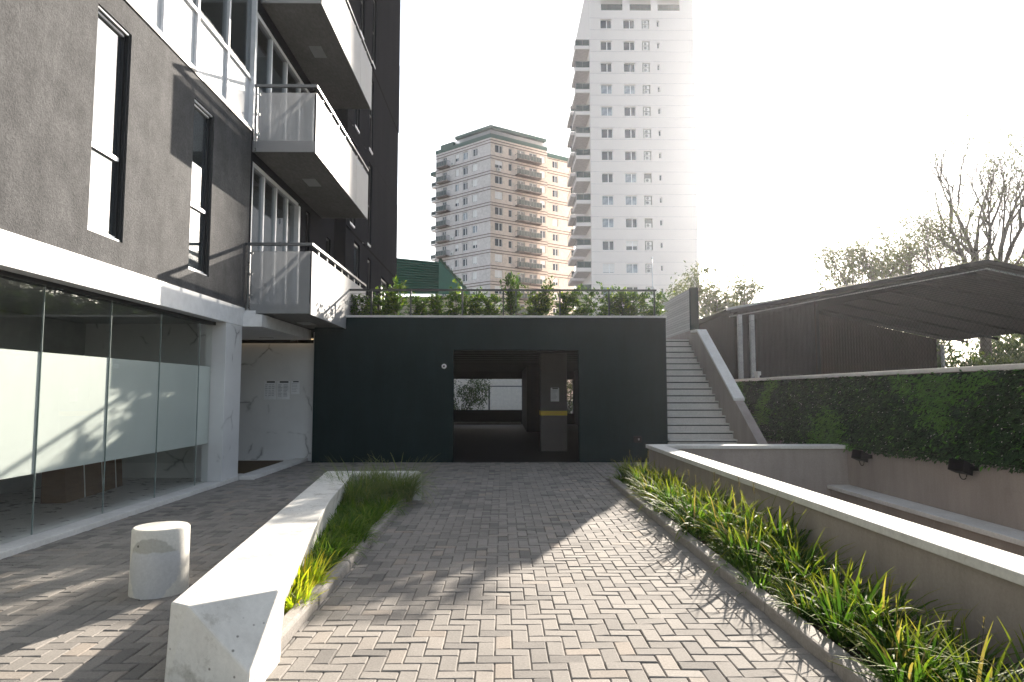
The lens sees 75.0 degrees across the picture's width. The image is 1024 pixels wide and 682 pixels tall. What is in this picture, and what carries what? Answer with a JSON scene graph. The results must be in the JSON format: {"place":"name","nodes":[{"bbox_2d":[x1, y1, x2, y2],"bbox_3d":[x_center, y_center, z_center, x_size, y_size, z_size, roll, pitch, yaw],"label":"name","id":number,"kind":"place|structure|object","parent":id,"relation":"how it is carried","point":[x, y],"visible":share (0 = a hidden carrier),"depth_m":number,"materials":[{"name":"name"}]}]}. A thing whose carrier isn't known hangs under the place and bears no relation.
{"place":"outdoors","nodes":[
{"label":"outdoors","id":0,"kind":"place"},
{"bbox_2d":[0,461,440,681],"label":"forecourt paving","id":1,"kind":"structure","parent":0,"point":[71,610],"depth_m":5.30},
{"bbox_2d":[128,521,189,599],"bbox_3d":[-2.757,1.712,5.226,0.422,0.523,0.422,0,-4,-1],"label":"bollard","id":2,"kind":"object","parent":1,"relation":"on","point":[159,558],"visible":0.95,"depth_m":5.06,"materials":[{"name":"concrete"}]},
{"bbox_2d":[164,471,421,681],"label":"concrete bench","id":3,"kind":"object","parent":1,"relation":"on","point":[227,612],"visible":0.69,"depth_m":3.65,"materials":[{"name":"concrete"}]},
{"bbox_2d":[310,533,357,563],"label":"grass clump","id":4,"kind":"object","parent":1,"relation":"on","point":[327,552],"visible":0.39,"depth_m":6.03,"materials":[{"name":"green plant"}]},
{"bbox_2d":[312,526,356,554],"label":"grass clump","id":5,"kind":"object","parent":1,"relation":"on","point":[325,537],"visible":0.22,"depth_m":6.19,"materials":[{"name":"green plant"}]},
{"bbox_2d":[281,499,407,649],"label":"kerb","id":6,"kind":"structure","parent":1,"relation":"on","point":[295,618],"depth_m":5.05,"materials":[{"name":"concrete"}]},
{"bbox_2d":[324,513,380,537],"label":"grass clump","id":7,"kind":"object","parent":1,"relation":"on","point":[338,524],"visible":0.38,"depth_m":6.99,"materials":[{"name":"green plant"}]},
{"bbox_2d":[320,522,386,544],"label":"grass clump","id":8,"kind":"object","parent":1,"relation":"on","point":[364,538],"visible":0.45,"depth_m":6.59,"materials":[{"name":"green plant"}]},
{"bbox_2d":[344,500,395,522],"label":"grass clump","id":9,"kind":"object","parent":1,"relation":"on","point":[376,510],"visible":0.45,"depth_m":7.75,"materials":[{"name":"green plant"}]},
{"bbox_2d":[356,494,407,514],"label":"grass clump","id":10,"kind":"object","parent":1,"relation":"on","point":[383,506],"visible":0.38,"depth_m":8.18,"materials":[{"name":"green plant"}]},
{"bbox_2d":[242,315,667,462],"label":"garage","id":11,"kind":"structure","parent":0,"point":[383,386],"depth_m":14.91,"materials":[{"name":"paint"}]},
{"bbox_2d":[350,293,372,314],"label":"terrace shrub","id":12,"kind":"object","parent":11,"relation":"on","point":[361,300],"visible":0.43,"depth_m":15.58,"materials":[{"name":"green plant"}]},
{"bbox_2d":[363,285,392,314],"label":"terrace shrub","id":13,"kind":"object","parent":11,"relation":"on","point":[377,300],"visible":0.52,"depth_m":15.51,"materials":[{"name":"green plant"}]},
{"bbox_2d":[383,275,409,314],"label":"terrace shrub","id":14,"kind":"object","parent":11,"relation":"on","point":[394,299],"visible":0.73,"depth_m":15.48,"materials":[{"name":"green plant"}]},
{"bbox_2d":[403,292,430,314],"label":"terrace shrub","id":15,"kind":"object","parent":11,"relation":"on","point":[417,301],"visible":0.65,"depth_m":15.46,"materials":[{"name":"green plant"}]},
{"bbox_2d":[426,293,448,314],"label":"terrace shrub","id":16,"kind":"object","parent":11,"relation":"on","point":[436,303],"visible":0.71,"depth_m":15.40,"materials":[{"name":"green plant"}]},
{"bbox_2d":[441,277,474,314],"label":"terrace shrub","id":17,"kind":"object","parent":11,"relation":"on","point":[456,297],"visible":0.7,"depth_m":15.66,"materials":[{"name":"green plant"}]},
{"bbox_2d":[463,286,492,314],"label":"terrace shrub","id":18,"kind":"object","parent":11,"relation":"on","point":[472,307],"visible":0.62,"depth_m":15.55,"materials":[{"name":"green plant"}]},
{"bbox_2d":[476,292,507,314],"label":"terrace shrub","id":19,"kind":"object","parent":11,"relation":"on","point":[489,307],"visible":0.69,"depth_m":15.47,"materials":[{"name":"green plant"}]},
{"bbox_2d":[349,289,656,315],"bbox_3d":[-0.494,-0.854,15.304,7.650,0.675,0.040,0,-4,-1],"label":"terrace railing","id":20,"kind":"object","parent":11,"relation":"on","point":[587,290],"visible":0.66,"depth_m":15.30,"materials":[{"name":"black metal"}]},
{"bbox_2d":[499,270,523,314],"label":"terrace shrub","id":21,"kind":"object","parent":11,"relation":"on","point":[510,307],"visible":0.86,"depth_m":15.44,"materials":[{"name":"green plant"}]},
{"bbox_2d":[521,285,546,314],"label":"terrace shrub","id":22,"kind":"object","parent":11,"relation":"on","point":[535,301],"visible":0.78,"depth_m":15.48,"materials":[{"name":"green plant"}]},
{"bbox_2d":[532,275,556,315],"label":"terrace shrub","id":23,"kind":"object","parent":11,"relation":"on","point":[547,305],"visible":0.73,"depth_m":15.64,"materials":[{"name":"green plant"}]},
{"bbox_2d":[549,291,575,315],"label":"terrace shrub","id":24,"kind":"object","parent":11,"relation":"on","point":[566,301],"visible":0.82,"depth_m":15.54,"materials":[{"name":"green plant"}]},
{"bbox_2d":[565,283,608,315],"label":"terrace shrub","id":25,"kind":"object","parent":11,"relation":"on","point":[582,310],"visible":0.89,"depth_m":15.55,"materials":[{"name":"green plant"}]},
{"bbox_2d":[593,281,620,315],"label":"terrace shrub","id":26,"kind":"object","parent":11,"relation":"on","point":[604,306],"visible":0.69,"depth_m":15.62,"materials":[{"name":"green plant"}]},
{"bbox_2d":[610,286,634,315],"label":"terrace shrub","id":27,"kind":"object","parent":11,"relation":"on","point":[619,311],"visible":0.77,"depth_m":15.51,"materials":[{"name":"green plant"}]},
{"bbox_2d":[620,292,647,315],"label":"terrace shrub","id":28,"kind":"object","parent":11,"relation":"on","point":[632,307],"visible":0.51,"depth_m":15.66,"materials":[{"name":"green plant"}]},
{"bbox_2d":[635,287,676,315],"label":"terrace shrub","id":29,"kind":"object","parent":11,"relation":"on","point":[644,305],"visible":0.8,"depth_m":15.57,"materials":[{"name":"green plant"}]},
{"bbox_2d":[454,379,521,409],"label":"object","id":30,"kind":"structure","parent":0,"point":[505,398],"depth_m":41.86,"materials":[{"name":"white metal"}]},
{"bbox_2d":[265,462,843,681],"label":"driveway","id":31,"kind":"structure","parent":0,"point":[534,572],"depth_m":4.91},
{"bbox_2d":[586,462,648,479],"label":"landing paving","id":32,"kind":"structure","parent":0,"point":[601,468],"depth_m":13.74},
{"bbox_2d":[666,329,767,443],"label":"staircase","id":33,"kind":"structure","parent":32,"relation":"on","point":[706,404],"depth_m":15.90,"materials":[{"name":"concrete"}]},
{"bbox_2d":[284,482,1017,681],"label":"planting soil","id":34,"kind":"structure","parent":0,"point":[846,649],"depth_m":4.24,"materials":[{"name":"soil"}]},
{"bbox_2d":[284,578,329,612],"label":"lime tuft","id":35,"kind":"object","parent":34,"relation":"on","point":[291,601],"visible":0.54,"depth_m":4.72,"materials":[{"name":"green plant"}]},
{"bbox_2d":[292,549,341,594],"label":"lime tuft","id":36,"kind":"object","parent":34,"relation":"on","point":[309,574],"visible":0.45,"depth_m":5.21,"materials":[{"name":"green plant"}]},
{"bbox_2d":[309,533,360,567],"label":"grass clump","id":37,"kind":"object","parent":34,"relation":"on","point":[342,554],"visible":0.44,"depth_m":5.97,"materials":[{"name":"green plant"}]},
{"bbox_2d":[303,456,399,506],"bbox_3d":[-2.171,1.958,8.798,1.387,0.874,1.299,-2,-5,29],"label":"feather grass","id":38,"kind":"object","parent":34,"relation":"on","point":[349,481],"depth_m":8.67,"materials":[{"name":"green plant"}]},
{"bbox_2d":[329,509,381,533],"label":"grass clump","id":39,"kind":"object","parent":34,"relation":"on","point":[354,522],"visible":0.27,"depth_m":7.10,"materials":[{"name":"green plant"}]},
{"bbox_2d":[298,464,413,509],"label":"feather grass","id":40,"kind":"object","parent":34,"relation":"on","point":[359,496],"depth_m":8.46,"materials":[{"name":"green plant"}]},
{"bbox_2d":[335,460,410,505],"bbox_3d":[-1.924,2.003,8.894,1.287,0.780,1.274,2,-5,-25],"label":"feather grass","id":41,"kind":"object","parent":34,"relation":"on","point":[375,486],"depth_m":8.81,"materials":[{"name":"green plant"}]},
{"bbox_2d":[351,453,459,509],"bbox_3d":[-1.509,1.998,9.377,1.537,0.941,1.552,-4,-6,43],"label":"feather grass","id":42,"kind":"object","parent":34,"relation":"on","point":[413,489],"depth_m":9.22,"materials":[{"name":"green plant"}]},
{"bbox_2d":[616,458,665,494],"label":"strap leaf clump","id":43,"kind":"object","parent":34,"relation":"on","point":[642,472],"visible":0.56,"depth_m":10.01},
{"bbox_2d":[631,474,701,510],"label":"strap leaf clump","id":44,"kind":"object","parent":34,"relation":"on","point":[658,497],"visible":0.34,"depth_m":8.50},
{"bbox_2d":[638,468,702,515],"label":"strap leaf clump","id":45,"kind":"object","parent":34,"relation":"on","point":[670,493],"visible":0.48,"depth_m":8.14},
{"bbox_2d":[648,478,723,539],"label":"strap leaf clump","id":46,"kind":"object","parent":34,"relation":"on","point":[681,520],"visible":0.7,"depth_m":7.06,"materials":[{"name":"plant"}]},
{"bbox_2d":[659,470,751,525],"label":"strap leaf clump","id":47,"kind":"object","parent":34,"relation":"on","point":[683,496],"visible":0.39,"depth_m":7.45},
{"bbox_2d":[680,472,770,542],"bbox_3d":[2.155,1.673,6.689,0.946,0.733,0.987,-1,-5,14],"label":"strap leaf clump","id":48,"kind":"object","parent":34,"relation":"on","point":[708,531],"visible":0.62,"depth_m":6.57,"materials":[{"name":"plant"}]},
{"bbox_2d":[695,477,777,536],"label":"strap leaf clump","id":49,"kind":"object","parent":34,"relation":"on","point":[764,513],"visible":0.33,"depth_m":6.70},
{"bbox_2d":[708,540,773,573],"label":"ground cover tuft","id":50,"kind":"object","parent":34,"relation":"on","point":[735,562],"visible":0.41,"depth_m":5.69,"materials":[{"name":"green plant"}]},
{"bbox_2d":[695,503,794,561],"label":"strap leaf clump","id":51,"kind":"object","parent":34,"relation":"on","point":[726,540],"visible":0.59,"depth_m":5.89,"materials":[{"name":"plant"}]},
{"bbox_2d":[713,483,799,550],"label":"strap leaf clump","id":52,"kind":"object","parent":34,"relation":"on","point":[759,519],"visible":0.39,"depth_m":6.21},
{"bbox_2d":[706,519,808,575],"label":"strap leaf clump","id":53,"kind":"object","parent":34,"relation":"on","point":[750,556],"visible":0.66,"depth_m":5.58,"materials":[{"name":"plant"}]},
{"bbox_2d":[730,560,795,595],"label":"ground cover tuft","id":54,"kind":"object","parent":34,"relation":"on","point":[760,580],"visible":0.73,"depth_m":5.18,"materials":[{"name":"green plant"}]},
{"bbox_2d":[705,488,828,565],"bbox_3d":[2.326,1.666,5.996,1.148,0.641,1.060,-3,-5,32],"label":"strap leaf clump","id":55,"kind":"object","parent":34,"relation":"on","point":[792,527],"visible":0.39,"depth_m":5.96,"materials":[{"name":"plant"}]},
{"bbox_2d":[755,517,821,568],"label":"strap leaf clump","id":56,"kind":"object","parent":34,"relation":"on","point":[794,554],"visible":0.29,"depth_m":5.67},
{"bbox_2d":[769,565,817,604],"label":"strap leaf clump","id":57,"kind":"object","parent":34,"relation":"on","point":[783,590],"visible":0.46,"depth_m":4.82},
{"bbox_2d":[747,525,851,578],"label":"strap leaf clump","id":58,"kind":"object","parent":34,"relation":"on","point":[800,561],"visible":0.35,"depth_m":5.41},
{"bbox_2d":[746,526,857,592],"bbox_3d":[2.260,1.675,5.128,0.936,0.492,0.864,2,-5,-20],"label":"strap leaf clump","id":59,"kind":"object","parent":34,"relation":"on","point":[786,564],"visible":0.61,"depth_m":5.12,"materials":[{"name":"plant"}]},
{"bbox_2d":[760,569,848,621],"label":"strap leaf clump","id":60,"kind":"object","parent":34,"relation":"on","point":[801,606],"visible":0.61,"depth_m":4.52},
{"bbox_2d":[766,579,846,623],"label":"ground cover tuft","id":61,"kind":"object","parent":34,"relation":"on","point":[813,620],"visible":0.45,"depth_m":4.44,"materials":[{"name":"green plant"}]},
{"bbox_2d":[782,541,887,602],"bbox_3d":[2.316,1.672,4.709,0.739,0.433,0.801,0,-4,-1],"label":"strap leaf clump","id":62,"kind":"object","parent":34,"relation":"on","point":[851,571],"visible":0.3,"depth_m":4.82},
{"bbox_2d":[767,550,928,646],"bbox_3d":[2.090,1.582,4.153,0.892,0.527,0.966,-4,-6,41],"label":"strap leaf clump","id":63,"kind":"object","parent":34,"relation":"on","point":[838,604],"visible":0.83,"depth_m":4.12,"materials":[{"name":"plant"}]},
{"bbox_2d":[821,564,918,609],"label":"strap leaf clump","id":64,"kind":"object","parent":34,"relation":"on","point":[868,592],"visible":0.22,"depth_m":4.55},
{"bbox_2d":[838,612,914,657],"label":"ground cover tuft","id":65,"kind":"object","parent":34,"relation":"on","point":[864,648],"visible":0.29,"depth_m":3.93,"materials":[{"name":"green plant"}]},
{"bbox_2d":[814,563,959,655],"bbox_3d":[2.326,1.613,4.131,0.850,0.463,0.805,-1,-5,14],"label":"strap leaf clump","id":66,"kind":"object","parent":34,"relation":"on","point":[881,597],"visible":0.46,"depth_m":4.10,"materials":[{"name":"plant"}]},
{"bbox_2d":[823,585,958,670],"bbox_3d":[2.103,1.598,3.661,0.633,0.421,0.700,0,-4,3],"label":"strap leaf clump","id":67,"kind":"object","parent":34,"relation":"on","point":[898,630],"visible":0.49,"depth_m":3.74,"materials":[{"name":"plant"}]},
{"bbox_2d":[827,607,985,681],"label":"strap leaf clump","id":68,"kind":"object","parent":34,"relation":"on","point":[913,669],"visible":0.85,"depth_m":3.38,"materials":[{"name":"plant"}]},
{"bbox_2d":[856,648,971,681],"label":"ground cover tuft","id":69,"kind":"object","parent":34,"relation":"on","point":[887,678],"visible":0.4,"depth_m":3.38,"materials":[{"name":"green plant"}]},
{"bbox_2d":[858,618,1023,681],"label":"strap leaf clump","id":70,"kind":"object","parent":34,"relation":"on","point":[991,674],"visible":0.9,"depth_m":3.16,"materials":[{"name":"plant"}]},
{"bbox_2d":[886,600,1001,670],"bbox_3d":[2.380,1.629,3.695,0.618,0.365,0.559,3,-6,-38],"label":"strap leaf clump","id":71,"kind":"object","parent":34,"relation":"on","point":[950,635],"visible":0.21,"depth_m":3.74,"materials":[{"name":"plant"}]},
{"bbox_2d":[882,608,1023,681],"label":"strap leaf clump","id":72,"kind":"object","parent":34,"relation":"on","point":[985,667],"visible":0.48,"depth_m":3.44,"materials":[{"name":"plant"}]},
{"bbox_2d":[906,616,1023,681],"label":"strap leaf clump","id":73,"kind":"object","parent":34,"relation":"on","point":[1016,654],"visible":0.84,"depth_m":3.15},
{"bbox_2d":[396,0,1023,366],"label":"sky","id":74,"kind":"structure","parent":0,"point":[807,112],"materials":[{"name":"white"}]},
{"bbox_2d":[784,482,848,496],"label":"sunken ramp","id":75,"kind":"structure","parent":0,"point":[820,488],"depth_m":11.89,"materials":[{"name":"concrete"}]},
{"bbox_2d":[699,259,1023,378],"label":"open shed","id":76,"kind":"structure","parent":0,"point":[720,327],"depth_m":28.75,"materials":[{"name":"metal"}]},
{"label":"ground","id":77,"kind":"structure","parent":0,"visible":0},
{"bbox_2d":[0,0,399,559],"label":"apartment building","id":78,"kind":"structure","parent":77,"relation":"on","point":[194,194],"depth_m":10.43,"materials":[{"name":"grey paint"}]},
{"bbox_2d":[40,427,122,503],"bbox_3d":[-6.313,1.787,9.899,0.325,0.955,1.720,1,-4,-7],"label":"reception desk","id":79,"kind":"object","parent":78,"relation":"on","point":[66,485],"visible":0.36,"depth_m":9.41,"materials":[{"name":"brown wood"}]},
{"bbox_2d":[88,5,129,241],"bbox_3d":[-4.885,-2.571,8.000,0.105,2.675,0.700,0,-4,-1],"label":"window","id":80,"kind":"structure","parent":78,"relation":"in","point":[104,130],"depth_m":8.13,"materials":[{"name":"glass"}]},
{"bbox_2d":[130,0,162,34],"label":"curtain window","id":81,"kind":"structure","parent":78,"relation":"in","point":[151,9],"depth_m":9.01,"materials":[{"name":"white metal"}]},
{"bbox_2d":[160,0,197,68],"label":"curtain window","id":82,"kind":"structure","parent":78,"relation":"in","point":[177,25],"depth_m":9.82,"materials":[{"name":"white metal"}]},
{"bbox_2d":[188,100,212,275],"bbox_3d":[-4.920,-2.371,10.421,0.105,2.645,0.700,0,-4,-1],"label":"window","id":83,"kind":"structure","parent":78,"relation":"in","point":[199,131],"depth_m":10.60,"materials":[{"name":"black metal"}]},
{"bbox_2d":[191,0,227,101],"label":"curtain window","id":84,"kind":"structure","parent":78,"relation":"in","point":[210,50],"depth_m":10.75,"materials":[{"name":"white metal"}]},
{"bbox_2d":[222,0,257,129],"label":"curtain window","id":85,"kind":"structure","parent":78,"relation":"in","point":[239,90],"depth_m":12.16,"materials":[{"name":"white metal"}]},
{"bbox_2d":[238,461,281,473],"bbox_3d":[-6.124,2.568,13.632,2.150,0.013,2.250,0,-4,-1],"label":"entrance mat","id":86,"kind":"object","parent":78,"relation":"in","point":[246,466],"visible":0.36,"depth_m":13.78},
{"bbox_2d":[264,381,275,398],"bbox_3d":[-5.505,1.119,15.176,0.270,0.420,0.004,0,-4,-1],"label":"notice sheet","id":87,"kind":"object","parent":78,"relation":"attached to","point":[269,389],"visible":1,"depth_m":15.18,"materials":[{"name":"white paper"}]},
{"bbox_2d":[249,162,300,303],"bbox_3d":[-5.023,-1.948,13.878,0.310,2.700,2.880,0,-4,-1],"label":"sliding door","id":88,"kind":"structure","parent":78,"relation":"in","point":[269,223],"depth_m":13.93,"materials":[{"name":"white metal"}]},
{"bbox_2d":[246,12,313,140],"bbox_3d":[-5.029,-4.881,14.553,0.310,2.650,3.780,0,-4,-1],"label":"sliding door","id":89,"kind":"structure","parent":78,"relation":"in","point":[266,73],"depth_m":14.12,"materials":[{"name":"white metal"}]},
{"bbox_2d":[277,381,289,398],"bbox_3d":[-5.205,1.120,15.180,0.290,0.420,0.004,0,-4,-1],"label":"notice sheet","id":90,"kind":"object","parent":78,"relation":"attached to","point":[283,389],"visible":1,"depth_m":15.18,"materials":[{"name":"white paper"}]},
{"bbox_2d":[395,258,473,314],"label":"green roof house","id":91,"kind":"structure","parent":77,"relation":"on","point":[421,274],"depth_m":46.05,"materials":[{"name":"metal"}]},
{"bbox_2d":[454,379,491,409],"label":"bush","id":92,"kind":"object","parent":77,"relation":"on","point":[475,399],"visible":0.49,"depth_m":34.95,"materials":[{"name":"green plant"}]},
{"bbox_2d":[431,125,573,399],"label":"corner apartment block","id":93,"kind":"structure","parent":77,"relation":"on","point":[499,199],"depth_m":130.50,"materials":[{"name":"beige concrete"}]},
{"bbox_2d":[567,0,699,315],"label":"apartment tower","id":94,"kind":"structure","parent":77,"relation":"on","point":[632,165],"depth_m":103.12,"materials":[{"name":"white concrete"}]},
{"bbox_2d":[643,287,698,338],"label":"stair head wall","id":95,"kind":"structure","parent":77,"relation":"on","point":[682,314],"depth_m":23.52,"materials":[{"name":"concrete"}]},
{"bbox_2d":[658,257,778,318],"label":"gum tree","id":96,"kind":"object","parent":77,"relation":"on","point":[709,305],"visible":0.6,"depth_m":42.42,"materials":[{"name":"green plant"}]},
{"bbox_2d":[610,478,882,681],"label":"kerb","id":97,"kind":"structure","parent":77,"relation":"on","point":[817,644],"depth_m":4.58,"materials":[{"name":"concrete"}]},
{"bbox_2d":[646,444,1023,680],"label":"ramp wall","id":98,"kind":"structure","parent":77,"relation":"on","point":[982,580],"depth_m":5.01,"materials":[{"name":"concrete"}]},
{"bbox_2d":[798,225,920,291],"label":"gum tree","id":99,"kind":"object","parent":77,"relation":"on","point":[863,265],"visible":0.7,"depth_m":45.51,"materials":[{"name":"green plant"}]},
{"bbox_2d":[734,363,1023,556],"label":"retaining wall","id":100,"kind":"structure","parent":77,"relation":"on","point":[985,506],"depth_m":9.28,"materials":[{"name":"concrete"}]},
{"bbox_2d":[851,449,871,465],"bbox_3d":[5.937,1.984,11.303,0.199,0.269,0.350,0,-4,-1],"label":"floodlight","id":101,"kind":"object","parent":100,"relation":"attached to","point":[860,455],"visible":1,"depth_m":11.21,"materials":[{"name":"black plastic"}]},
{"bbox_2d":[735,243,1023,378],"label":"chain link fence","id":102,"kind":"object","parent":100,"relation":"on","point":[816,343],"visible":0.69,"depth_m":11.09,"materials":[{"name":"metal"}]},
{"bbox_2d":[736,369,1023,473],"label":"living wall","id":103,"kind":"structure","parent":100,"relation":"attached to","point":[977,418],"depth_m":10.14,"materials":[{"name":"green plant"}]},
{"bbox_2d":[948,458,978,479],"bbox_3d":[5.973,1.704,8.818,0.199,0.269,0.350,0,-4,-1],"label":"floodlight","id":104,"kind":"object","parent":100,"relation":"attached to","point":[966,468],"visible":1,"depth_m":8.75,"materials":[{"name":"black plastic"}]},
{"bbox_2d":[865,183,1013,366],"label":"gum tree","id":105,"kind":"object","parent":77,"relation":"on","point":[927,246],"visible":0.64,"depth_m":44.37,"materials":[{"name":"green plant"}]},
{"bbox_2d":[896,106,1023,362],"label":"gum tree","id":106,"kind":"object","parent":77,"relation":"on","point":[1003,192],"visible":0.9,"depth_m":44.76,"materials":[{"name":"brown plant"}]},
{"bbox_2d":[928,335,1023,367],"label":"bush","id":107,"kind":"object","parent":77,"relation":"on","point":[951,349],"visible":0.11,"depth_m":45.24,"materials":[{"name":"green plant"}]},
{"bbox_2d":[975,333,1023,361],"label":"bush","id":108,"kind":"object","parent":77,"relation":"on","point":[1000,345],"visible":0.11,"depth_m":45.64,"materials":[{"name":"green plant"}]},
{"bbox_2d":[979,345,1023,365],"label":"bush","id":109,"kind":"object","parent":77,"relation":"on","point":[1007,359],"visible":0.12,"depth_m":41.30,"materials":[{"name":"green plant"}]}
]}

